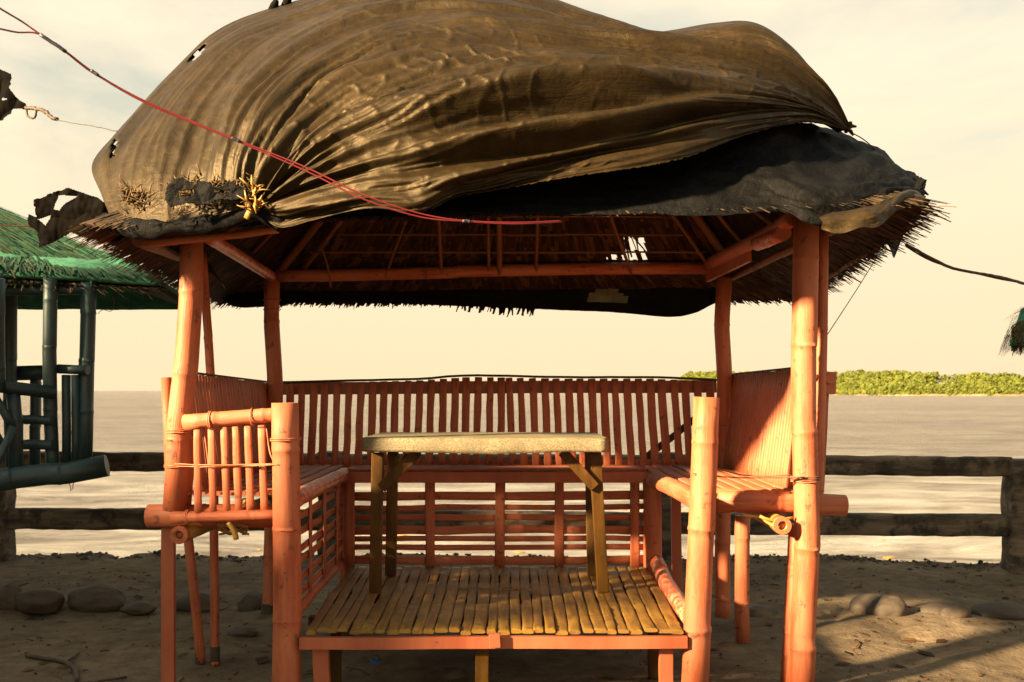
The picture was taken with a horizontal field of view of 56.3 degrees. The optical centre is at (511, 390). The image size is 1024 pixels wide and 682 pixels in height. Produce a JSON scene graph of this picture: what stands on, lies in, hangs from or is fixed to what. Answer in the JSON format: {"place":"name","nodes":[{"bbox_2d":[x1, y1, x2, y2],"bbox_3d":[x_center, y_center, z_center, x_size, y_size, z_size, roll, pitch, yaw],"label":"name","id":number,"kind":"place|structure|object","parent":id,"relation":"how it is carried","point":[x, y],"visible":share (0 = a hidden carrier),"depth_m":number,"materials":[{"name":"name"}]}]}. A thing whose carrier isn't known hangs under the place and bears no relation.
{"place":"outdoors","nodes":[
{"label":"outdoors","id":0,"kind":"place"},
{"bbox_2d":[0,69,25,120],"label":"torn tarpaulin","id":1,"kind":"object","parent":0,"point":[9,104],"visible":1,"depth_m":5.19,"materials":[{"name":"black fabric"}]},
{"bbox_2d":[0,552,1023,681],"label":"ground","id":2,"kind":"structure","parent":0,"point":[998,657],"depth_m":5.05,"materials":[{"name":"beige sand"}]},
{"bbox_2d":[0,584,22,610],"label":"rock","id":3,"kind":"object","parent":2,"relation":"on","point":[8,592],"visible":0.62,"depth_m":5.64,"materials":[{"name":"stone"}]},
{"bbox_2d":[14,589,64,614],"bbox_3d":[-2.817,1.255,5.699,0.306,0.151,0.204,0,0,0],"label":"rock","id":4,"kind":"object","parent":2,"relation":"on","point":[40,602],"visible":0.99,"depth_m":5.64,"materials":[{"name":"stone"}]},
{"bbox_2d":[25,651,79,681],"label":"fallen branch","id":5,"kind":"object","parent":2,"relation":"on","point":[70,665],"visible":1,"depth_m":4.51,"materials":[{"name":"brown wood"}]},
{"bbox_2d":[0,207,178,490],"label":"teal hut","id":6,"kind":"object","parent":2,"relation":"on","point":[50,279],"visible":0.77,"depth_m":5.39,"materials":[{"name":"paint"}]},
{"bbox_2d":[0,225,28,226],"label":"string","id":7,"kind":"object","parent":6,"relation":"attached to","point":[16,225],"visible":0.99,"depth_m":4.38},
{"bbox_2d":[67,584,125,612],"bbox_3d":[-2.493,1.254,5.750,0.358,0.176,0.221,0,0,0],"label":"rock","id":8,"kind":"object","parent":2,"relation":"on","point":[100,598],"visible":0.93,"depth_m":5.67,"materials":[{"name":"stone"}]},
{"bbox_2d":[84,676,126,681],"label":"fallen branch","id":9,"kind":"object","parent":2,"relation":"on","point":[112,679],"visible":1,"depth_m":4.23,"materials":[{"name":"brown wood"}]},
{"bbox_2d":[120,601,156,615],"bbox_3d":[-2.180,1.271,5.599,0.216,0.080,0.131,0,0,0],"label":"rock","id":10,"kind":"object","parent":2,"relation":"on","point":[137,608],"visible":1,"depth_m":5.55,"materials":[{"name":"stone"}]},
{"bbox_2d":[176,593,209,611],"bbox_3d":[-1.878,1.274,5.701,0.265,0.145,0.164,0,0,0],"label":"rock","id":11,"kind":"object","parent":2,"relation":"on","point":[183,604],"visible":0.42,"depth_m":5.64,"materials":[{"name":"stone"}]},
{"bbox_2d":[227,626,257,637],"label":"stone","id":12,"kind":"object","parent":2,"relation":"on","point":[244,631],"visible":0.96,"depth_m":5.07,"materials":[{"name":"stone"}]},
{"bbox_2d":[237,591,262,611],"bbox_3d":[-1.544,1.287,5.719,0.203,0.173,0.151,0,0,0],"label":"rock","id":13,"kind":"object","parent":2,"relation":"on","point":[250,601],"visible":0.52,"depth_m":5.66,"materials":[{"name":"stone"}]},
{"bbox_2d":[369,658,378,663],"bbox_3d":[-0.654,1.281,4.529,0.051,0.029,0.037,0,0,0],"label":"wrapper","id":14,"kind":"object","parent":2,"relation":"on","point":[374,661],"visible":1,"depth_m":4.52,"materials":[{"name":"blue plastic"}]},
{"bbox_2d":[437,666,464,679],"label":"stone","id":15,"kind":"object","parent":2,"relation":"on","point":[449,673],"visible":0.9,"depth_m":4.32,"materials":[{"name":"stone"}]},
{"bbox_2d":[64,181,950,681],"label":"bamboo hut","id":16,"kind":"object","parent":2,"relation":"on","point":[756,443],"visible":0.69,"depth_m":4.88,"materials":[{"name":"pink paint"}]},
{"bbox_2d":[27,188,124,247],"bbox_3d":[-1.794,-0.711,3.939,0.405,0.245,0.025,0,0,0],"label":"torn tarpaulin","id":17,"kind":"object","parent":16,"relation":"attached to","point":[81,207],"visible":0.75,"depth_m":3.94,"materials":[{"name":"black fabric"}]},
{"bbox_2d":[223,286,715,316],"bbox_3d":[-0.266,-0.575,5.879,3.068,0.244,0.070,0,0,0],"label":"tarpaulin","id":18,"kind":"object","parent":16,"relation":"hanging from","point":[669,302],"visible":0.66,"depth_m":5.89,"materials":[{"name":"black fabric"}]},
{"bbox_2d":[92,0,848,289],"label":"tarpaulin","id":19,"kind":"object","parent":16,"relation":"on","point":[421,106],"visible":0.96,"depth_m":3.64,"materials":[{"name":"brown fabric"}]},
{"bbox_2d":[24,106,115,130],"bbox_3d":[-2.245,-1.382,4.858,1.058,0.329,0.034,0,0,41],"label":"rope","id":20,"kind":"object","parent":19,"relation":"attached to","point":[47,113],"visible":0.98,"depth_m":5.05,"materials":[{"name":"beige fabric"}]},
{"bbox_2d":[108,164,262,220],"bbox_3d":[-1.189,-0.735,3.546,0.631,0.212,0.035,0,0,0],"label":"straw tuft","id":21,"kind":"object","parent":19,"relation":"attached to","point":[139,198],"visible":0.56,"depth_m":3.55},
{"bbox_2d":[100,205,284,239],"bbox_3d":[-1.243,-0.640,3.650,0.827,0.131,0.128,0,0,15],"label":"tarp hem","id":22,"kind":"object","parent":19,"relation":"on","point":[202,224],"visible":0.85,"depth_m":3.59,"materials":[{"name":"black fabric"}]},
{"bbox_2d":[165,177,247,206],"bbox_3d":[-1.115,-0.725,3.494,0.304,0.110,0.013,0,0,0],"label":"torn tarpaulin","id":23,"kind":"object","parent":19,"relation":"attached to","point":[204,193],"visible":1,"depth_m":3.49,"materials":[{"name":"black fabric"}]},
{"bbox_2d":[237,175,269,219],"bbox_3d":[-0.940,-0.706,3.502,0.123,0.160,0.045,0,0,0],"label":"branch","id":24,"kind":"object","parent":19,"relation":"attached to","point":[256,205],"visible":1,"depth_m":3.50,"materials":[{"name":"yellow wood"}]},
{"bbox_2d":[268,0,278,8],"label":"tarp knot","id":25,"kind":"object","parent":19,"relation":"attached to","point":[274,3],"visible":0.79,"depth_m":4.80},
{"bbox_2d":[0,8,561,222],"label":"cable","id":26,"kind":"object","parent":19,"relation":"attached to","point":[55,44],"visible":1,"depth_m":3.23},
{"bbox_2d":[0,28,561,224],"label":"cable","id":27,"kind":"object","parent":26,"relation":"attached to","point":[279,158],"visible":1,"depth_m":3.25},
{"bbox_2d":[281,0,291,5],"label":"tarp knot","id":28,"kind":"object","parent":19,"relation":"attached to","point":[285,2],"visible":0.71,"depth_m":4.81,"materials":[{"name":"black fabric"}]},
{"bbox_2d":[362,432,608,592],"bbox_3d":[-0.122,0.598,4.810,1.179,0.756,0.634,0,0,0],"label":"table","id":29,"kind":"object","parent":16,"relation":"on","point":[592,445],"visible":1,"depth_m":4.62,"materials":[{"name":"wood"}]},
{"bbox_2d":[237,123,925,257],"bbox_3d":[0.366,-0.908,4.261,3.029,0.594,1.350,0,0,0],"label":"tarpaulin","id":30,"kind":"object","parent":16,"relation":"on","point":[796,169],"visible":0.39,"depth_m":3.71,"materials":[{"name":"black fabric"}]},
{"bbox_2d":[844,121,875,149],"bbox_3d":[1.550,-1.128,4.238,0.201,0.098,0.043,0,0,-27],"label":"tarp knot","id":31,"kind":"object","parent":30,"relation":"attached to","point":[850,126],"visible":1,"depth_m":4.20,"materials":[{"name":"brown fabric"}]},
{"bbox_2d":[914,180,928,194],"bbox_3d":[1.708,-0.848,4.000,0.060,0.073,0.042,0,0,0],"label":"tarp knot","id":32,"kind":"object","parent":30,"relation":"attached to","point":[919,185],"visible":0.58,"depth_m":3.99,"materials":[{"name":"black fabric"}]},
{"bbox_2d":[905,243,1023,284],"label":"cable","id":33,"kind":"object","parent":30,"relation":"attached to","point":[926,256],"visible":0.99,"depth_m":4.64,"materials":[{"name":"black rubber"}]},
{"bbox_2d":[828,261,874,333],"bbox_3d":[1.639,-0.451,4.643,0.013,0.478,0.887,0,0,36],"label":"cable","id":34,"kind":"object","parent":16,"relation":"attached to","point":[849,300],"visible":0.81,"depth_m":4.64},
{"bbox_2d":[820,189,923,232],"bbox_3d":[1.405,-0.684,3.636,0.594,0.219,0.143,0,0,-28],"label":"tarpaulin","id":35,"kind":"object","parent":16,"relation":"hanging from","point":[878,214],"visible":0.95,"depth_m":3.54,"materials":[{"name":"brown fabric"}]},
{"bbox_2d":[16,550,1000,572],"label":"gravel","id":36,"kind":"structure","parent":2,"relation":"on","point":[235,559],"depth_m":7.29,"materials":[{"name":"grey gravel"}]},
{"bbox_2d":[0,451,1023,574],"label":"concrete fence","id":37,"kind":"object","parent":2,"relation":"on","point":[1007,524],"visible":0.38,"depth_m":6.99,"materials":[{"name":"grey concrete"}]},
{"bbox_2d":[0,568,1023,681],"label":"litter","id":38,"kind":"object","parent":2,"relation":"on","point":[266,658],"visible":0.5,"depth_m":4.90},
{"bbox_2d":[749,605,778,616],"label":"rock","id":39,"kind":"object","parent":2,"relation":"on","point":[758,610],"visible":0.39,"depth_m":5.55,"materials":[{"name":"stone"}]},
{"bbox_2d":[817,607,843,613],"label":"rock","id":40,"kind":"object","parent":2,"relation":"on","point":[830,610],"visible":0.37,"depth_m":5.57,"materials":[{"name":"stone"}]},
{"bbox_2d":[848,593,882,613],"bbox_3d":[2.133,1.293,5.599,0.348,0.206,0.221,0,0,0],"label":"rock","id":41,"kind":"object","parent":2,"relation":"on","point":[864,603],"visible":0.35,"depth_m":5.54,"materials":[{"name":"grey stone"}]},
{"bbox_2d":[874,595,908,616],"bbox_3d":[2.173,1.271,5.498,0.200,0.186,0.174,0,0,0],"label":"rock","id":42,"kind":"object","parent":2,"relation":"on","point":[889,606],"visible":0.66,"depth_m":5.44,"materials":[{"name":"grey stone"}]},
{"bbox_2d":[918,602,962,613],"bbox_3d":[2.496,1.291,5.550,0.315,0.132,0.193,0,0,0],"label":"rock","id":43,"kind":"object","parent":2,"relation":"on","point":[934,607],"visible":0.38,"depth_m":5.51,"materials":[{"name":"grey stone"}]},
{"bbox_2d":[940,605,971,617],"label":"rock","id":44,"kind":"object","parent":2,"relation":"on","point":[958,611],"visible":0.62,"depth_m":5.38,"materials":[{"name":"grey stone"}]},
{"bbox_2d":[969,601,1023,619],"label":"rock","id":45,"kind":"object","parent":2,"relation":"on","point":[998,610],"visible":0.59,"depth_m":5.43,"materials":[{"name":"stone"}]},
{"bbox_2d":[999,306,1023,355],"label":"green roofed hut","id":46,"kind":"object","parent":2,"relation":"on","point":[1016,338],"visible":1,"depth_m":5.99,"materials":[{"name":"green plant"}]},
{"bbox_2d":[0,391,1023,563],"bbox_3d":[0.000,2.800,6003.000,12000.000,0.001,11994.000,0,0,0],"label":"sea","id":47,"kind":"structure","parent":0,"point":[858,425],"depth_m":30.18,"materials":[{"name":"liquid"}]},
{"bbox_2d":[0,0,1023,390],"label":"sky","id":48,"kind":"structure","parent":0,"point":[937,86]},
{"bbox_2d":[219,504,894,558],"bbox_3d":[0.580,2.790,18.036,12.826,0.060,11.985,0,0,0],"label":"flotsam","id":49,"kind":"object","parent":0,"point":[888,557],"visible":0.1,"depth_m":16.54,"materials":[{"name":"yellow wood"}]},
{"bbox_2d":[829,394,1023,395],"bbox_3d":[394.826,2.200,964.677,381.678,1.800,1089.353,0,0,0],"label":"mud bank","id":50,"kind":"structure","parent":0,"point":[947,395],"depth_m":518.36,"materials":[{"name":"soil"}]},
{"bbox_2d":[677,369,1023,395],"bbox_3d":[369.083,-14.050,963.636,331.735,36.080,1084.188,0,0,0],"label":"mangrove wood","id":51,"kind":"object","parent":50,"relation":"on","point":[885,382],"visible":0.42,"depth_m":539.54,"materials":[{"name":"green plant"}]}
]}

